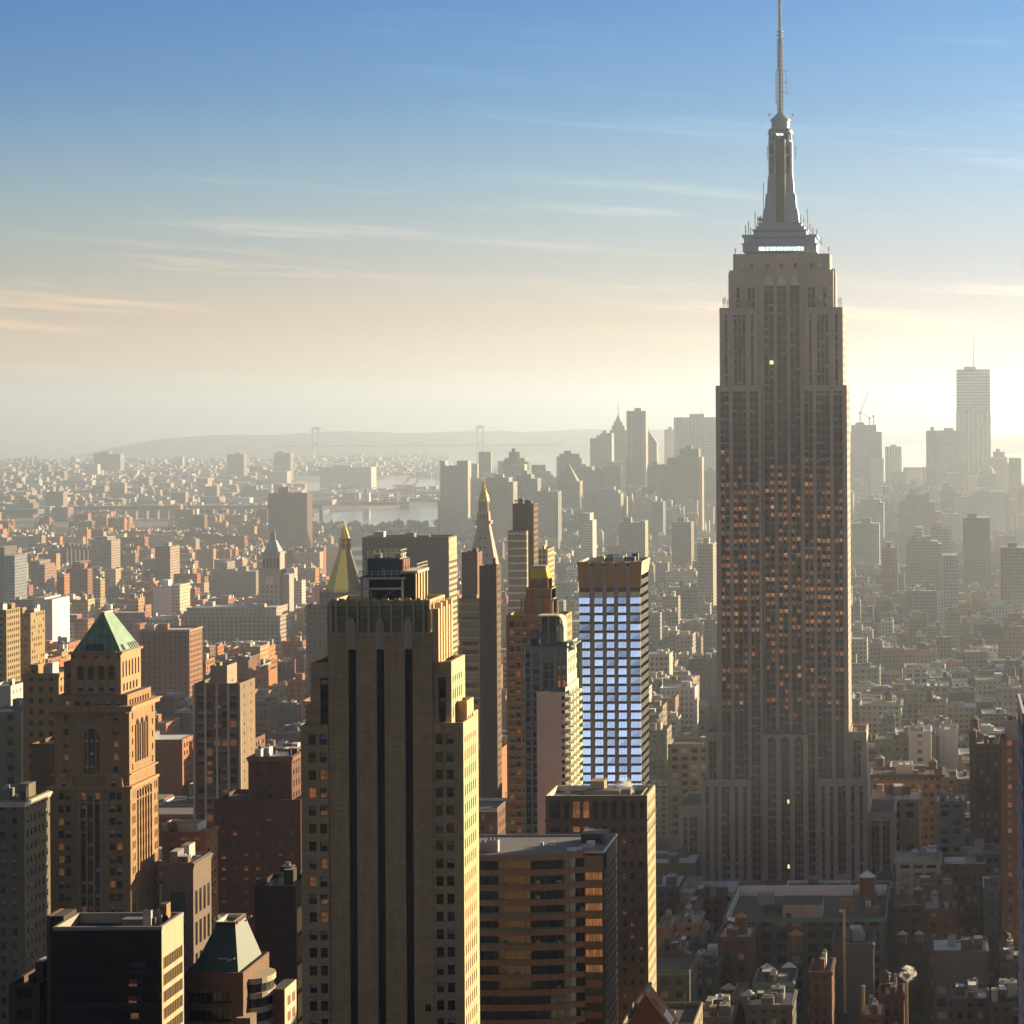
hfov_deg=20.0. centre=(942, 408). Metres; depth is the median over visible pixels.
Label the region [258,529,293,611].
clock tower
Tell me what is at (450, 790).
window
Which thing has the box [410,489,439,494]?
pier shed
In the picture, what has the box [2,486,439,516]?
shore
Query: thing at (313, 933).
window
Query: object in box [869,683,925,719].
midrise building
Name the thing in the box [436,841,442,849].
window
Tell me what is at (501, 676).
midrise building
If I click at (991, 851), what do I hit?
midrise building
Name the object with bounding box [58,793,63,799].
window
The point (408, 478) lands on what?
container crane
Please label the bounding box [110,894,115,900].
window
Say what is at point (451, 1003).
window
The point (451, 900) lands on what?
window
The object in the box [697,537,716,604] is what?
apartment block
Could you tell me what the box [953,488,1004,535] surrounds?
office block
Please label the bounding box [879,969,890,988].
water tower
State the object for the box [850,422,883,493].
construction tower
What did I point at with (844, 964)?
chimney
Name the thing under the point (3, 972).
window
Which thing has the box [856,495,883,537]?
loft building
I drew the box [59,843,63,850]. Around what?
window
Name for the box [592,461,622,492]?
office tower
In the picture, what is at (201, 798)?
window
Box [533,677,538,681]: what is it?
window
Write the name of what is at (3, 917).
window
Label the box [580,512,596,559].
office tower
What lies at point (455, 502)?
telephone tower
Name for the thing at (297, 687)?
midrise building
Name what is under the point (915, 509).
ziggurat block
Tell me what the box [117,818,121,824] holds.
window
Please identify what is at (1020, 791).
office tower
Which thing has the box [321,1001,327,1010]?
window
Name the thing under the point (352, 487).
container crane
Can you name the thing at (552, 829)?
window
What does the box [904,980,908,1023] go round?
chimney
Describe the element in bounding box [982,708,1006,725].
midrise building
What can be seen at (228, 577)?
hospital block
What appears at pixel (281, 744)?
midrise building
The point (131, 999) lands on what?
window
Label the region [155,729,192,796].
midrise building
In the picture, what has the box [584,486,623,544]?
municipal building
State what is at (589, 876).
corner window
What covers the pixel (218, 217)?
sky
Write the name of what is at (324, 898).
window
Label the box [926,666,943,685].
midrise building
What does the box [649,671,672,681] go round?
midrise building
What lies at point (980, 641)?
water tower
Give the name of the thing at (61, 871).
window
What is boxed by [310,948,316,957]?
window
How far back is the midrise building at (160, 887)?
947.28 m
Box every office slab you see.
[255,862,302,1023]
[268,487,312,548]
[362,531,457,653]
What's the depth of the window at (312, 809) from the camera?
599.86 m
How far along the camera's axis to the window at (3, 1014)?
760.33 m
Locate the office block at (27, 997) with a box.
[9,956,46,1023]
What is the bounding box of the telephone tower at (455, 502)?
[440,460,471,536]
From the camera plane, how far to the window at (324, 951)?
599.86 m
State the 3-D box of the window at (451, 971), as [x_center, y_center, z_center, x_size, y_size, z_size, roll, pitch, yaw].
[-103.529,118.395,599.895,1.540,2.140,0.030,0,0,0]
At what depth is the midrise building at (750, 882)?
1220.53 m
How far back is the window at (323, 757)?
599.86 m
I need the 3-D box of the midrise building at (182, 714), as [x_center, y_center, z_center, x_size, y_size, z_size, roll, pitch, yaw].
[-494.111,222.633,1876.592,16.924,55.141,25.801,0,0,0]
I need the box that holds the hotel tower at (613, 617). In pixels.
[577,549,649,784]
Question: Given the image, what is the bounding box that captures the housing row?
[14,477,95,487]
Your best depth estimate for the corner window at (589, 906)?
743.26 m
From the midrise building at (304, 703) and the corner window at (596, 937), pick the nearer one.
the corner window at (596, 937)
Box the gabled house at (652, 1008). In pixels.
[628,982,679,1023]
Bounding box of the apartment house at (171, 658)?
[138,623,202,696]
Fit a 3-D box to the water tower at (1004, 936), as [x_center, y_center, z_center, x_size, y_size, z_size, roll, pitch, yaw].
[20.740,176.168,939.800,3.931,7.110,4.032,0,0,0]
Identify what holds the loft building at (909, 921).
on the ground
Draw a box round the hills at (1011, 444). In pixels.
[991,435,1023,452]
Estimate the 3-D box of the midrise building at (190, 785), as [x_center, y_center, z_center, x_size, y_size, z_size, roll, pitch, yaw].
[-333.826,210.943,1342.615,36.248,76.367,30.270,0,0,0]
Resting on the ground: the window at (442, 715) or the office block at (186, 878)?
the office block at (186, 878)
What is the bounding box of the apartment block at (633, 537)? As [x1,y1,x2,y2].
[619,517,647,556]
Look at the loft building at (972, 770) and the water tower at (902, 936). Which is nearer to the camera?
the water tower at (902, 936)
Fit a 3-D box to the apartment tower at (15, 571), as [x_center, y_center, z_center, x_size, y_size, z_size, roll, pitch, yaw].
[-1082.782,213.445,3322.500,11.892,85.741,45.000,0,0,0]
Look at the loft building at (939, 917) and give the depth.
1040.00 m
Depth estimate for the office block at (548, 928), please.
740.11 m
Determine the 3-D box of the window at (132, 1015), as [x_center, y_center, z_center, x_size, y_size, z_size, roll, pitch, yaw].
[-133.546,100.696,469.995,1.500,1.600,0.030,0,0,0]
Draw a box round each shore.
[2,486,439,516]
[57,455,497,482]
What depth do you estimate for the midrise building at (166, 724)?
1727.14 m
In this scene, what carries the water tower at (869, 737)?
on the midrise building at (872, 749)
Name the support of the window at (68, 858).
in the office tower at (104, 825)
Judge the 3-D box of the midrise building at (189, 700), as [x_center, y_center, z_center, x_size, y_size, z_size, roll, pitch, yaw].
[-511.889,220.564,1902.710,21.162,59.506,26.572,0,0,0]
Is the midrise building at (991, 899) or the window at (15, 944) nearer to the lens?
the window at (15, 944)
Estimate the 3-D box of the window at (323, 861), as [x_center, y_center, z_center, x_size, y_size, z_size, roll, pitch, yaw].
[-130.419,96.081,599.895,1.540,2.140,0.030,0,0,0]
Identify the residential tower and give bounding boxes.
[626,408,647,489]
[885,445,901,481]
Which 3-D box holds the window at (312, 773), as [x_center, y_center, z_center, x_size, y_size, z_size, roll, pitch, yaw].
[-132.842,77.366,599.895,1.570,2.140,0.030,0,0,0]
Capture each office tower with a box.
[47,610,161,912]
[301,548,479,1023]
[503,448,531,476]
[544,778,655,1023]
[557,451,583,480]
[576,464,594,495]
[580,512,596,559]
[590,430,613,469]
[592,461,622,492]
[648,430,658,463]
[648,462,662,495]
[652,498,665,546]
[664,427,673,463]
[674,414,715,470]
[704,468,715,501]
[926,427,963,490]
[978,465,995,490]
[992,449,1008,493]
[1016,694,1023,1023]
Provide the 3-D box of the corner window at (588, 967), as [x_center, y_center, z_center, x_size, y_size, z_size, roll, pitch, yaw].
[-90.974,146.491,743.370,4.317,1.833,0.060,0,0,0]
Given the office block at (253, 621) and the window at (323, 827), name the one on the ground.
the office block at (253, 621)
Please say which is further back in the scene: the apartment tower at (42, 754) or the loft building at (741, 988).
the loft building at (741, 988)
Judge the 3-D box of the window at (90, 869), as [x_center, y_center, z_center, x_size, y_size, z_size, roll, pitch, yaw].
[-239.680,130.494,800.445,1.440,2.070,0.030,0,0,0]
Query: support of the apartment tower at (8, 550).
on the ground
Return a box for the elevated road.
[69,504,322,519]
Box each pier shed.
[195,504,249,504]
[312,497,336,504]
[351,492,392,498]
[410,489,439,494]
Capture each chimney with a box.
[839,909,845,1012]
[861,985,864,1013]
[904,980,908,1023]
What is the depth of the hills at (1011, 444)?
18109.17 m
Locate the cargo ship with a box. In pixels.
[338,489,409,505]
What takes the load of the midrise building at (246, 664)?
on the ground
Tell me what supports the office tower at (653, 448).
on the ground
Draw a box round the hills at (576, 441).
[76,429,663,456]
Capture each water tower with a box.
[721,983,735,1000]
[734,912,747,934]
[741,989,756,1023]
[782,962,796,967]
[789,929,803,961]
[858,870,875,912]
[868,733,871,745]
[875,755,884,771]
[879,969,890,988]
[884,782,893,797]
[885,691,892,700]
[892,864,895,879]
[897,930,906,950]
[901,783,910,798]
[913,886,922,903]
[914,930,923,949]
[926,689,932,702]
[928,758,937,773]
[968,727,976,743]
[970,716,978,728]
[972,638,977,647]
[978,638,983,647]
[999,931,1010,951]
[1001,673,1009,684]
[1007,666,1015,679]
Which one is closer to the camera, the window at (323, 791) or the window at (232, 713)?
the window at (323, 791)
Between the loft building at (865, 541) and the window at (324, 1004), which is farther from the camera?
the loft building at (865, 541)
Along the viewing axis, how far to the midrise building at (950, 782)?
1483.44 m
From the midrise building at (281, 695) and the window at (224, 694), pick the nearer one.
the window at (224, 694)
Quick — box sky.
[0,0,1023,438]
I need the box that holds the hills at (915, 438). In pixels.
[850,432,995,444]
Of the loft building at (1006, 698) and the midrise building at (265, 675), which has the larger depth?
the midrise building at (265, 675)
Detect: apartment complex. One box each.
[93,452,123,471]
[227,453,246,475]
[274,451,293,480]
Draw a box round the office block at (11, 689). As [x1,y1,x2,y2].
[0,678,22,706]
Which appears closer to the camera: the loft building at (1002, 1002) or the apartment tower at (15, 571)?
the loft building at (1002, 1002)
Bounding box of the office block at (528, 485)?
[513,470,540,502]
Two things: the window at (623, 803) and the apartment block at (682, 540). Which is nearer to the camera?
the window at (623, 803)
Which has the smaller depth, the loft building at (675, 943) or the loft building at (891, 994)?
the loft building at (891, 994)
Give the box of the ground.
[14,518,905,850]
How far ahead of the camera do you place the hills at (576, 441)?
19357.68 m
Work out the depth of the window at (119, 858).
800.52 m
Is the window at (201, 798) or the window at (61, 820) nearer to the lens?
the window at (61, 820)
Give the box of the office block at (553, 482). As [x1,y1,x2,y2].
[550,475,556,488]
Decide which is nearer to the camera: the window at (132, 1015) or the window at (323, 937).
the window at (132, 1015)
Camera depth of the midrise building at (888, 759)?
1573.09 m
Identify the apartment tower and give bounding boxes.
[0,545,16,603]
[0,602,20,681]
[4,554,26,606]
[15,497,38,517]
[20,603,44,680]
[21,661,63,781]
[30,736,54,789]
[31,559,54,589]
[52,505,73,521]
[66,560,97,597]
[91,531,119,568]
[155,542,179,582]
[160,819,219,931]
[192,662,254,824]
[214,744,301,936]
[459,548,481,738]
[479,558,501,797]
[506,565,571,833]
[507,497,537,613]
[524,614,582,833]
[538,545,554,585]
[882,541,897,597]
[999,542,1023,612]
[1000,713,1018,946]
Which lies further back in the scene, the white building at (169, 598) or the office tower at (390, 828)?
the white building at (169, 598)
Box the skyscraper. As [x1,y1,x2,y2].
[679,0,896,880]
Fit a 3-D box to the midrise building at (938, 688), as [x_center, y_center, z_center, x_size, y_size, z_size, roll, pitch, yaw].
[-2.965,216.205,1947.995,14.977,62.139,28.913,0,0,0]
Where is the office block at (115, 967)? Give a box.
[46,902,183,1023]
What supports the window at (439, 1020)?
in the office tower at (390, 828)
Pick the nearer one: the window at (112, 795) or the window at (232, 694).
the window at (112, 795)
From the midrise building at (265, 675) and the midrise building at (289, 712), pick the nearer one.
the midrise building at (289, 712)
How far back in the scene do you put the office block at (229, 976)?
495.59 m
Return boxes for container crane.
[333,481,351,494]
[339,479,357,491]
[384,485,402,494]
[393,476,411,494]
[402,485,416,494]
[403,480,419,494]
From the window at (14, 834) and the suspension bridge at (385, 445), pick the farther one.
the suspension bridge at (385, 445)
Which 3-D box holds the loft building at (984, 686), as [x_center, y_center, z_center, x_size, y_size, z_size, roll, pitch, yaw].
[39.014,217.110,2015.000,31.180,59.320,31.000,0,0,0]
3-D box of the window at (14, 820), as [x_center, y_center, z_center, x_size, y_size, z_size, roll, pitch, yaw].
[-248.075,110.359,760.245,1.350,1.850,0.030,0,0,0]
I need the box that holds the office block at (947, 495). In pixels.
[941,483,953,512]
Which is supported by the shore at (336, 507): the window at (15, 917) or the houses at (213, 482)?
the houses at (213, 482)
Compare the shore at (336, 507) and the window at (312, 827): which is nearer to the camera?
the window at (312, 827)
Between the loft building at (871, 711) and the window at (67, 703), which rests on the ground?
the loft building at (871, 711)
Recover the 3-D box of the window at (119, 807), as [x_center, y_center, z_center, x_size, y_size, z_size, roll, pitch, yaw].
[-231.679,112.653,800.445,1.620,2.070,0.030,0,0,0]
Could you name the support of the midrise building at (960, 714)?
on the ground
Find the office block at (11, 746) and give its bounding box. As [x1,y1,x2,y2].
[0,698,23,792]
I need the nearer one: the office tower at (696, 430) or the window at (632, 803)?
the window at (632, 803)
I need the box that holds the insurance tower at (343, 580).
[306,524,359,698]
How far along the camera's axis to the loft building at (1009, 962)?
920.25 m
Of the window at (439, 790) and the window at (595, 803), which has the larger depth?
the window at (595, 803)
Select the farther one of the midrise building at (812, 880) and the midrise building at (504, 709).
the midrise building at (504, 709)
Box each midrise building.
[45,653,60,666]
[48,654,67,666]
[151,692,185,717]
[155,714,178,731]
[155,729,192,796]
[159,794,192,804]
[159,805,192,846]
[159,872,161,903]
[176,704,192,731]
[185,697,192,706]
[188,782,192,793]
[189,713,192,731]
[202,652,214,675]
[204,673,209,679]
[228,653,256,677]
[232,652,259,664]
[248,664,276,688]
[255,694,277,745]
[255,734,264,748]
[258,689,273,695]
[260,658,270,665]
[265,738,300,748]
[269,680,287,691]
[270,691,287,704]
[271,722,304,741]
[278,699,300,726]
[278,716,281,728]
[287,673,305,700]
[300,697,310,720]
[478,739,506,797]
[479,792,506,834]
[501,652,506,688]
[501,664,502,688]
[502,689,506,729]
[502,729,506,742]
[622,994,702,1023]
[649,648,672,674]
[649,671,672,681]
[649,677,662,693]
[649,700,666,723]
[649,708,663,723]
[649,721,671,779]
[649,776,667,838]
[652,691,678,713]
[656,847,700,882]
[656,873,683,953]
[656,954,697,1001]
[660,681,698,736]
[665,670,696,683]
[667,711,680,735]
[668,736,705,852]
[672,732,695,738]
[680,673,699,737]
[680,874,739,905]
[681,723,695,735]
[688,651,717,726]
[700,700,708,736]
[738,879,800,886]
[763,879,801,884]
[787,876,850,884]
[837,873,890,887]
[851,662,880,684]
[851,680,877,694]
[852,692,853,723]
[854,692,881,723]
[860,690,869,694]
[868,741,874,754]
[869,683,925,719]
[869,755,900,766]
[875,870,942,894]
[875,882,894,981]
[881,709,894,732]
[890,761,912,766]
[895,725,938,766]
[902,718,917,727]
[913,682,926,690]
[917,717,951,727]
[918,709,921,719]
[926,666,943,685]
[926,679,947,697]
[927,723,934,758]
[930,671,951,695]
[935,715,945,766]
[939,722,957,769]
[943,769,956,792]
[947,672,967,687]
[947,702,976,735]
[949,685,974,701]
[950,667,978,685]
[957,770,969,806]
[958,732,968,748]
[958,749,968,769]
[959,838,1000,875]
[962,754,968,771]
[965,801,969,825]
[965,826,969,843]
[975,695,994,718]
[977,723,1004,736]
[979,664,1008,675]
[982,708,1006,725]
[982,876,1000,987]
[1016,654,1023,685]
[1022,661,1023,693]
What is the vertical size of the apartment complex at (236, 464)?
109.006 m
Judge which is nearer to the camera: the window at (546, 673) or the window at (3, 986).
the window at (3, 986)
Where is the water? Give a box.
[0,432,1023,528]
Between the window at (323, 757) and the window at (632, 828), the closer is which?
the window at (323, 757)
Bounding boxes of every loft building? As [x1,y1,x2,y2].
[656,909,679,949]
[657,933,692,953]
[675,903,705,950]
[676,894,703,914]
[678,944,723,1001]
[691,920,718,950]
[692,884,728,929]
[703,994,739,1023]
[716,917,756,989]
[723,885,889,1023]
[731,982,749,1023]
[744,984,797,1023]
[752,964,798,1023]
[808,949,835,1023]
[830,925,876,1023]
[852,518,879,566]
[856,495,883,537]
[857,695,903,740]
[859,995,885,1023]
[870,762,945,850]
[870,784,920,850]
[874,731,908,760]
[878,972,904,1023]
[891,679,913,686]
[893,887,925,1023]
[895,844,941,893]
[904,661,945,685]
[906,526,941,614]
[908,722,931,766]
[913,870,952,898]
[921,694,947,719]
[923,889,956,1023]
[931,522,951,569]
[931,933,988,1023]
[935,789,965,869]
[941,508,957,541]
[942,553,957,625]
[942,845,987,936]
[950,978,988,1023]
[968,727,980,843]
[970,642,997,658]
[974,731,999,843]
[975,672,1018,696]
[986,978,1018,1023]
[994,680,1020,715]
[999,937,1018,987]
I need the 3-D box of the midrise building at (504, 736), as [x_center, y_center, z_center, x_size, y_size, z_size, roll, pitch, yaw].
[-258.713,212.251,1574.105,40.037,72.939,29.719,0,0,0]
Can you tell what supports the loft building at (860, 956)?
on the ground
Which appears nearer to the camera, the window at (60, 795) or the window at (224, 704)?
the window at (60, 795)
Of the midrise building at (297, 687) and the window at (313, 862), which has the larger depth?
the midrise building at (297, 687)
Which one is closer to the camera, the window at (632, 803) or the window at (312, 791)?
the window at (312, 791)
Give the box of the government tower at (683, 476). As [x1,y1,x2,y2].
[662,446,703,532]
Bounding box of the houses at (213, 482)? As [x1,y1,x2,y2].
[0,452,1023,534]
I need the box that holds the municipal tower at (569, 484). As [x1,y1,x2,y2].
[557,462,582,509]
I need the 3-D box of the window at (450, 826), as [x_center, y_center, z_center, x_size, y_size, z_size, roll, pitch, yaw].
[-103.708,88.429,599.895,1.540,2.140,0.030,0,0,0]
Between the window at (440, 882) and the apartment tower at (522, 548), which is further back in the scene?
the apartment tower at (522, 548)
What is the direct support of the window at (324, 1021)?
in the office tower at (390, 828)
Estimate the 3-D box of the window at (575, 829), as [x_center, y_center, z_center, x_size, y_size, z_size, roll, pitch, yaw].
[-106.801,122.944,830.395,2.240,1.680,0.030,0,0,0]
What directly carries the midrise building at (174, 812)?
on the ground
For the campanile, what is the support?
on the ground
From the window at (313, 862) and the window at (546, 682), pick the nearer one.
the window at (313, 862)
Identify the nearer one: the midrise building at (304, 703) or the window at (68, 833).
the window at (68, 833)
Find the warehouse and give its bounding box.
[320,465,376,487]
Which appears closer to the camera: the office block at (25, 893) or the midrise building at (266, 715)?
the office block at (25, 893)
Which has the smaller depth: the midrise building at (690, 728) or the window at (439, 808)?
the window at (439, 808)
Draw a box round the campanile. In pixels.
[473,479,498,564]
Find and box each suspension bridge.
[0,509,44,513]
[275,425,562,457]
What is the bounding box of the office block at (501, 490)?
[480,474,516,542]
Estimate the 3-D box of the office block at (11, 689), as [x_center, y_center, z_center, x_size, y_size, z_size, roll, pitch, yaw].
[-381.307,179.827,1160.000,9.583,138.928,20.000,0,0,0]
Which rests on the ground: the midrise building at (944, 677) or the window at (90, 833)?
the midrise building at (944, 677)
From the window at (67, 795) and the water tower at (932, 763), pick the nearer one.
the window at (67, 795)
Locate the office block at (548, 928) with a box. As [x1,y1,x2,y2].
[479,829,617,1023]
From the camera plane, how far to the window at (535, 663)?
880.27 m
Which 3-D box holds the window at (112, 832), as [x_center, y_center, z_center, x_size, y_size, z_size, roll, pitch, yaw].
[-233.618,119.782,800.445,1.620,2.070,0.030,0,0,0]
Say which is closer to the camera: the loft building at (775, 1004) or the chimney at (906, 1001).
the chimney at (906, 1001)
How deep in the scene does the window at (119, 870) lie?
800.52 m
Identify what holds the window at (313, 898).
in the office tower at (390, 828)
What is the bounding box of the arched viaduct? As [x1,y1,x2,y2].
[65,542,121,564]
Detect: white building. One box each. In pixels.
[33,594,69,640]
[153,579,189,615]
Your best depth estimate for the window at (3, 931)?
760.33 m
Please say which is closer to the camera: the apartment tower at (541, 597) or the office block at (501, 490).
the apartment tower at (541, 597)
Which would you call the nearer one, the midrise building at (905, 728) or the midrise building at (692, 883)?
the midrise building at (692, 883)
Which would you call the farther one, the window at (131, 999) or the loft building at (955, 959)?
the loft building at (955, 959)
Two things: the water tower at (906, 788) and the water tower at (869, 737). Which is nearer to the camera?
the water tower at (906, 788)
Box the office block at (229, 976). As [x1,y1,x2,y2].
[184,914,296,1023]
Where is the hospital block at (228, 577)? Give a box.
[212,560,258,597]
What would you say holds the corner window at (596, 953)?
in the office block at (548, 928)
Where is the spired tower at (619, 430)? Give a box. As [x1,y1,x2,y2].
[610,407,626,460]
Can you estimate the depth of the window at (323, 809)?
599.86 m
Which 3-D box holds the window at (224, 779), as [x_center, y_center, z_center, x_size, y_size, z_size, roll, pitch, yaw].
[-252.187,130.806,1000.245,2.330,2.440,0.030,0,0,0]
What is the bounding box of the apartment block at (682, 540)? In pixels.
[672,516,693,568]
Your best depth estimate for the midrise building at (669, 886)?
1203.39 m
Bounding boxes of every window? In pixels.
[0,818,4,824]
[0,832,4,838]
[0,846,4,851]
[1,901,5,907]
[1,915,5,920]
[1,929,5,934]
[1,942,5,948]
[1,956,5,962]
[1,970,5,976]
[1,984,5,990]
[1,998,5,1003]
[1,1012,5,1017]
[12,818,16,824]
[12,832,16,837]
[12,845,16,851]
[13,901,17,907]
[13,915,17,920]
[13,928,17,934]
[13,942,17,948]
[13,956,17,962]
[13,970,17,976]
[31,798,47,956]
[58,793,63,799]
[58,805,63,812]
[59,818,63,824]
[59,831,63,837]
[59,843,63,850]
[59,856,63,862]
[59,869,63,875]
[59,881,63,887]
[59,894,63,900]
[61,701,120,912]
[65,793,70,799]
[66,805,70,812]
[66,818,70,824]
[66,831,70,837]
[66,843,70,849]
[66,856,70,862]
[66,869,70,875]
[66,881,70,887]
[66,894,70,900]
[78,684,82,691]
[88,793,92,799]
[88,805,92,811]
[88,831,92,837]
[88,843,92,849]
[89,684,93,691]
[89,868,92,875]
[99,684,103,691]
[109,684,113,690]
[110,792,114,799]
[110,805,114,811]
[110,818,114,824]
[110,830,114,837]
[110,843,114,849]
[110,856,114,862]
[110,868,114,874]
[110,881,114,887]
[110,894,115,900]
[110,906,115,911]
[117,792,121,799]
[117,805,121,811]
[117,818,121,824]
[117,830,121,837]
[117,843,121,849]
[117,856,121,862]
[117,868,121,874]
[117,881,122,887]
[117,894,122,900]
[117,906,122,911]
[128,979,136,987]
[128,995,136,1004]
[130,963,139,971]
[130,1013,138,1021]
[133,996,141,1005]
[134,979,142,987]
[136,963,144,971]
[198,693,251,824]
[198,749,203,755]
[198,758,203,764]
[198,768,203,774]
[198,777,204,783]
[198,786,204,792]
[198,796,204,802]
[198,805,204,811]
[208,832,215,931]
[222,692,226,698]
[222,702,226,708]
[222,711,226,717]
[222,721,226,726]
[222,730,226,736]
[222,739,226,745]
[222,749,226,755]
[222,758,226,764]
[222,767,227,773]
[222,777,227,783]
[222,786,227,792]
[230,692,235,698]
[230,702,235,708]
[230,711,235,717]
[230,721,236,726]
[230,730,236,736]
[230,739,236,745]
[230,749,236,755]
[230,758,236,764]
[230,767,236,773]
[230,777,236,783]
[232,819,282,913]
[244,830,248,835]
[255,830,259,835]
[309,735,315,744]
[309,753,315,761]
[309,770,315,779]
[309,788,315,797]
[309,806,315,815]
[309,824,315,832]
[309,841,315,850]
[310,859,316,868]
[310,877,316,886]
[310,895,316,903]
[310,912,316,921]
[310,930,316,939]
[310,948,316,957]
[310,966,316,974]
[310,983,316,992]
[310,1001,316,1010]
[311,1019,317,1023]
[320,735,326,744]
[320,753,326,761]
[320,770,326,779]
[320,788,326,797]
[320,806,326,815]
[320,824,326,832]
[321,679,327,688]
[321,698,327,707]
[321,841,326,850]
[321,859,326,868]
[321,877,327,886]
[321,895,327,903]
[321,912,327,921]
[321,930,327,939]
[321,948,327,957]
[321,966,327,974]
[321,983,327,992]
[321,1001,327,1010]
[322,713,327,722]
[322,1019,327,1023]
[425,1004,430,1010]
[436,734,442,743]
[436,752,442,761]
[436,770,442,778]
[436,787,442,796]
[436,805,442,814]
[436,823,442,832]
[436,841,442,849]
[436,858,442,867]
[437,876,443,885]
[437,894,443,903]
[437,912,443,920]
[437,929,443,938]
[437,947,443,956]
[437,965,443,974]
[437,983,443,991]
[437,1000,443,1009]
[437,1018,443,1023]
[439,679,445,688]
[440,697,445,706]
[440,713,445,721]
[447,734,453,743]
[447,752,453,761]
[447,770,453,778]
[447,787,453,796]
[447,805,453,814]
[447,823,453,832]
[447,841,453,849]
[447,858,453,867]
[447,876,453,885]
[448,894,454,903]
[448,912,454,920]
[448,929,454,938]
[448,947,454,956]
[448,965,454,974]
[448,983,454,991]
[448,1000,454,1009]
[448,1018,454,1023]
[516,621,561,832]
[526,700,530,705]
[526,708,530,713]
[526,716,530,721]
[533,653,538,658]
[533,661,538,665]
[533,669,538,673]
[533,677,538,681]
[533,685,538,689]
[544,662,548,668]
[544,671,548,677]
[544,680,548,686]
[550,801,559,818]
[550,827,559,831]
[564,798,654,1020]
[564,801,568,818]
[573,801,579,817]
[573,827,579,831]
[583,801,588,817]
[585,873,601,879]
[586,888,601,894]
[586,903,601,910]
[586,919,601,925]
[586,934,601,940]
[586,950,602,956]
[586,965,602,971]
[586,980,602,987]
[586,996,602,1002]
[586,1011,602,1017]
[593,801,597,817]
[602,801,606,817]
[612,801,616,817]
[612,826,616,831]
[621,801,625,817]
[630,801,634,817]
[630,826,634,831]
[640,801,644,817]
[684,288,889,880]
[759,247,803,250]
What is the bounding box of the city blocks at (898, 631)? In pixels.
[0,477,1023,871]
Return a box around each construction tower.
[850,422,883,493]
[956,336,990,491]
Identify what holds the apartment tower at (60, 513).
on the ground
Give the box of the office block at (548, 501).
[535,487,561,550]
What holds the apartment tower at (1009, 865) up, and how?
on the ground
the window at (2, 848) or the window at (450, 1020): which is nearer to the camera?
the window at (450, 1020)
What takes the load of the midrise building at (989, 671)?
on the ground
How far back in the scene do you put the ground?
5973.31 m
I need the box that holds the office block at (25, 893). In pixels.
[0,781,51,1023]
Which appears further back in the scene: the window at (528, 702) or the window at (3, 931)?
the window at (528, 702)
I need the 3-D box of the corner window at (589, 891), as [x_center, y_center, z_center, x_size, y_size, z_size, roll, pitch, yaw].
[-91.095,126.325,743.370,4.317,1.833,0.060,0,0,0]
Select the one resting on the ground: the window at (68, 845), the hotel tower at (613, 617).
the hotel tower at (613, 617)
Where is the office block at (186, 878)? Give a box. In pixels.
[160,842,212,969]
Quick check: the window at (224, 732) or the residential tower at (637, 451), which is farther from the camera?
the residential tower at (637, 451)
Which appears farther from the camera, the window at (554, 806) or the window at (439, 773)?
the window at (554, 806)
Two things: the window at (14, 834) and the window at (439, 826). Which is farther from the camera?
the window at (14, 834)
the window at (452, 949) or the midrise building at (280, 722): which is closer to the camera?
the window at (452, 949)
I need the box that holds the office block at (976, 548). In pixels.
[963,513,989,591]
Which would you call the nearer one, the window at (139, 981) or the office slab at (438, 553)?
the window at (139, 981)
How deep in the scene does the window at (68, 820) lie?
800.52 m
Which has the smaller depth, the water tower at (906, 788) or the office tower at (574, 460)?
the water tower at (906, 788)
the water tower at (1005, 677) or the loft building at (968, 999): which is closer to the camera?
the loft building at (968, 999)
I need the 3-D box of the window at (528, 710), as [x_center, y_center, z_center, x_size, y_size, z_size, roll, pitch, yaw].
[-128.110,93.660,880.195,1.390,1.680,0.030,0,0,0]
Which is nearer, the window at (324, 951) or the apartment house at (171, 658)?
the window at (324, 951)
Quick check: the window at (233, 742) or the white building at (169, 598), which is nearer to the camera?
the window at (233, 742)
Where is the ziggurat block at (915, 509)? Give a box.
[895,489,940,562]
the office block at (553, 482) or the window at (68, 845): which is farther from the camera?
the office block at (553, 482)
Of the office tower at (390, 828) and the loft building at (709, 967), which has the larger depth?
the loft building at (709, 967)
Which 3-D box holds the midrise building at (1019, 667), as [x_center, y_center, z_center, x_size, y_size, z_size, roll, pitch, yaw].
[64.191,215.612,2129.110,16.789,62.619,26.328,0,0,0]
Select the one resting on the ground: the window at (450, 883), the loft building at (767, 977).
the loft building at (767, 977)
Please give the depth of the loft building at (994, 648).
2350.25 m
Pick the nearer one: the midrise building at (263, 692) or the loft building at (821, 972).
the loft building at (821, 972)
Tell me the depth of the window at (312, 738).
599.86 m
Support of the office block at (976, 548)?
on the ground
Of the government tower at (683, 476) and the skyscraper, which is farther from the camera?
the government tower at (683, 476)
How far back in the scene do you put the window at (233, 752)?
1000.16 m
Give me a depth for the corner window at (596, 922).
743.26 m
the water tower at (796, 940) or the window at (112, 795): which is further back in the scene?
the water tower at (796, 940)
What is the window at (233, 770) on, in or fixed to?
in the apartment tower at (223, 695)
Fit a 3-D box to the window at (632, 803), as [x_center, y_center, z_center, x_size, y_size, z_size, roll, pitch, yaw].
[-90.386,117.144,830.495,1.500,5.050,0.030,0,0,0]
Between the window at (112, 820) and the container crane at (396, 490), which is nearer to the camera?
the window at (112, 820)
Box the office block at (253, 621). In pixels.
[181,601,295,644]

